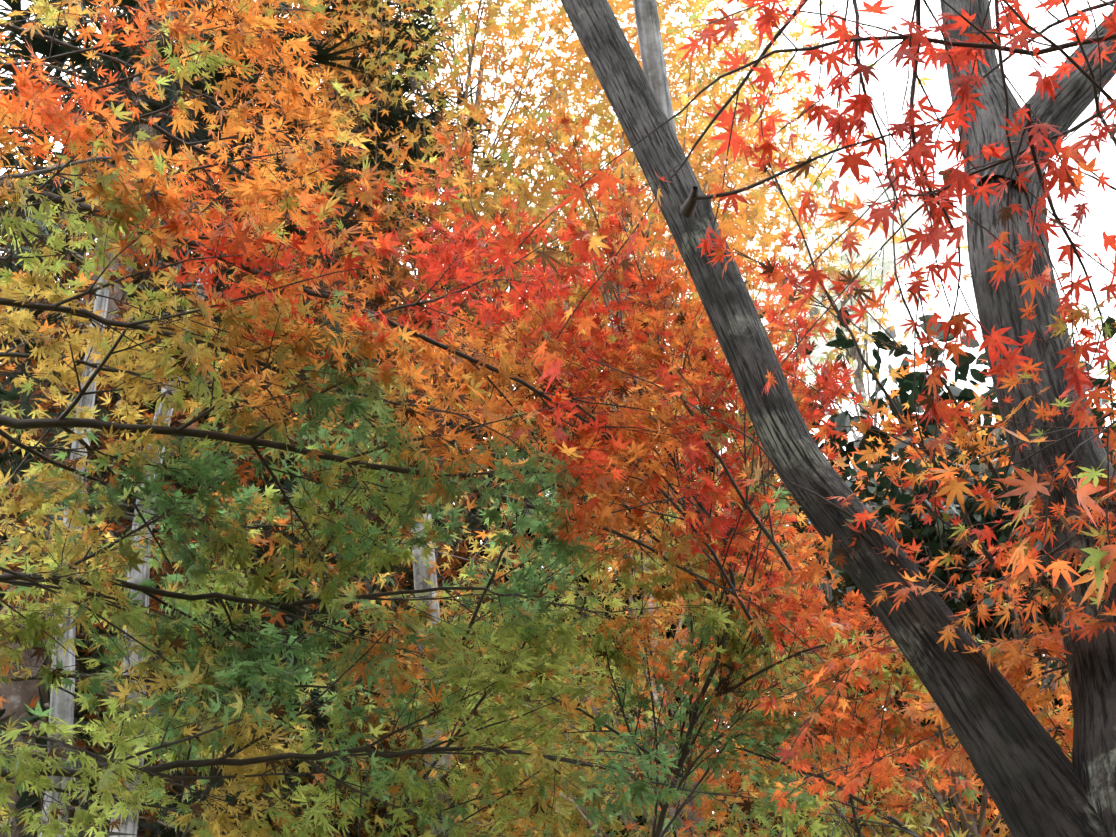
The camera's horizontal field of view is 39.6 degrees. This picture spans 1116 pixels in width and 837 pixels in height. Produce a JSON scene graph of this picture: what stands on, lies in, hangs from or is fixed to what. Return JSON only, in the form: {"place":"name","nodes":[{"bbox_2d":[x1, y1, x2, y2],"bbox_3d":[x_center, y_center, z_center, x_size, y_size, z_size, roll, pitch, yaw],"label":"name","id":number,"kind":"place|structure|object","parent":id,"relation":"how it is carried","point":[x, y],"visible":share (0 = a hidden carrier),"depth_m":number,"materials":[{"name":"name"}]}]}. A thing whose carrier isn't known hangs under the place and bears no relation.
{"place":"outdoors","nodes":[
{"label":"outdoors","id":0,"kind":"place"},
{"bbox_2d":[0,0,491,666],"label":"tree","id":1,"kind":"object","parent":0,"point":[94,29],"depth_m":20.46,"materials":[{"name":"plant"}]},
{"bbox_2d":[0,116,675,836],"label":"maple tree","id":2,"kind":"object","parent":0,"point":[392,300],"depth_m":13.16,"materials":[{"name":"plant"}]},
{"bbox_2d":[78,568,717,836],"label":"bush","id":3,"kind":"object","parent":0,"point":[619,827],"depth_m":12.93,"materials":[{"name":"green plant"}]},
{"bbox_2d":[115,0,931,813],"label":"tree","id":4,"kind":"object","parent":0,"point":[587,72],"depth_m":18.34,"materials":[{"name":"plant"}]},
{"bbox_2d":[0,0,1054,836],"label":"maples","id":5,"kind":"object","parent":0,"point":[260,192],"depth_m":5.72,"materials":[{"name":"orange plant"}]},
{"bbox_2d":[0,0,1115,812],"label":"sky","id":6,"kind":"structure","parent":0,"point":[893,80],"materials":[{"name":"white"}]},
{"bbox_2d":[281,0,970,836],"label":"tree","id":7,"kind":"object","parent":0,"point":[555,184],"depth_m":16.42,"materials":[{"name":"plant"}]},
{"bbox_2d":[262,380,1071,836],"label":"maple tree","id":8,"kind":"object","parent":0,"point":[558,830],"depth_m":11.46,"materials":[{"name":"green plant"}]},
{"bbox_2d":[555,357,1110,836],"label":"maple tree","id":9,"kind":"object","parent":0,"point":[907,725],"depth_m":10.26,"materials":[{"name":"plant"}]},
{"bbox_2d":[775,388,1115,726],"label":"evergreen","id":10,"kind":"object","parent":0,"point":[874,489],"depth_m":8.89,"materials":[{"name":"green plant"}]},
{"bbox_2d":[916,420,1115,614],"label":"maple","id":11,"kind":"object","parent":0,"point":[1097,560],"depth_m":1.89,"materials":[{"name":"orange plant"}]},
{"label":"ground","id":12,"kind":"structure","parent":0,"visible":0},
{"bbox_2d":[39,267,112,836],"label":"pale trunk","id":13,"kind":"object","parent":12,"relation":"on","point":[61,703],"visible":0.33,"depth_m":8.90,"materials":[{"name":"grey plant"}]},
{"bbox_2d":[91,500,197,830],"bbox_3d":[-3.277,4.547,10.773,0.235,8.446,2.055,-14,-37,19],"label":"pale trunk","id":14,"kind":"object","parent":12,"relation":"on","point":[113,535],"visible":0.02,"depth_m":12.45,"materials":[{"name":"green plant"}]},
{"bbox_2d":[109,242,220,836],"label":"pale trunk","id":15,"kind":"object","parent":12,"relation":"on","point":[128,826],"visible":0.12,"depth_m":9.39,"materials":[{"name":"grey plant"}]},
{"bbox_2d":[0,0,470,836],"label":"cedar","id":16,"kind":"object","parent":12,"relation":"on","point":[40,46],"depth_m":13.41,"materials":[{"name":"plant"}]},
{"bbox_2d":[0,104,507,802],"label":"evergreen","id":17,"kind":"object","parent":12,"relation":"on","point":[93,245],"depth_m":21.05,"materials":[{"name":"plant"}]},
{"bbox_2d":[33,0,566,836],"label":"cedar","id":18,"kind":"object","parent":12,"relation":"on","point":[395,112],"depth_m":18.19,"materials":[{"name":"plant"}]},
{"bbox_2d":[1,405,682,836],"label":"evergreen","id":19,"kind":"object","parent":12,"relation":"on","point":[531,535],"depth_m":19.50,"materials":[{"name":"plant"}]},
{"bbox_2d":[410,514,458,836],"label":"pale trunk","id":20,"kind":"object","parent":12,"relation":"on","point":[420,570],"visible":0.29,"depth_m":11.82,"materials":[{"name":"grey plant"}]},
{"bbox_2d":[254,190,860,788],"bbox_3d":[-0.898,5.838,23.174,13.110,20.559,12.536,-1,-35,1],"label":"evergreen","id":21,"kind":"object","parent":12,"relation":"on","point":[812,312],"depth_m":23.62,"materials":[{"name":"plant"}]},
{"bbox_2d":[296,288,883,836],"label":"evergreen","id":22,"kind":"object","parent":12,"relation":"on","point":[672,634],"depth_m":19.84,"materials":[{"name":"plant"}]},
{"bbox_2d":[633,0,677,138],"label":"tree trunk","id":23,"kind":"object","parent":12,"relation":"on","point":[650,42],"visible":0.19,"depth_m":7.32,"materials":[{"name":"grey plant"}]},
{"bbox_2d":[484,314,1114,836],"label":"evergreen","id":24,"kind":"object","parent":12,"relation":"on","point":[838,418],"depth_m":18.58,"materials":[{"name":"plant"}]},
{"bbox_2d":[701,59,969,480],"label":"distant tree","id":25,"kind":"object","parent":12,"relation":"on","point":[877,241],"depth_m":43.60,"materials":[{"name":"plant"}]},
{"bbox_2d":[560,0,1115,836],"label":"tree trunk","id":26,"kind":"object","parent":12,"relation":"on","point":[1036,780],"visible":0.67,"depth_m":4.30,"materials":[{"name":"grey plant"}]},
{"bbox_2d":[486,0,1115,602],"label":"red maple","id":27,"kind":"object","parent":26,"relation":"attached to","point":[920,152],"depth_m":4.01,"materials":[{"name":"red plant"}]},
{"bbox_2d":[756,295,1115,818],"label":"maple","id":28,"kind":"object","parent":26,"relation":"attached to","point":[1050,645],"depth_m":4.01,"materials":[{"name":"plant"}]},
{"bbox_2d":[613,464,1115,836],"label":"evergreen","id":29,"kind":"object","parent":12,"relation":"on","point":[712,828],"depth_m":17.12,"materials":[{"name":"plant"}]},
{"bbox_2d":[714,307,1115,836],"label":"evergreen","id":30,"kind":"object","parent":12,"relation":"on","point":[964,394],"depth_m":18.60,"materials":[{"name":"plant"}]}
]}

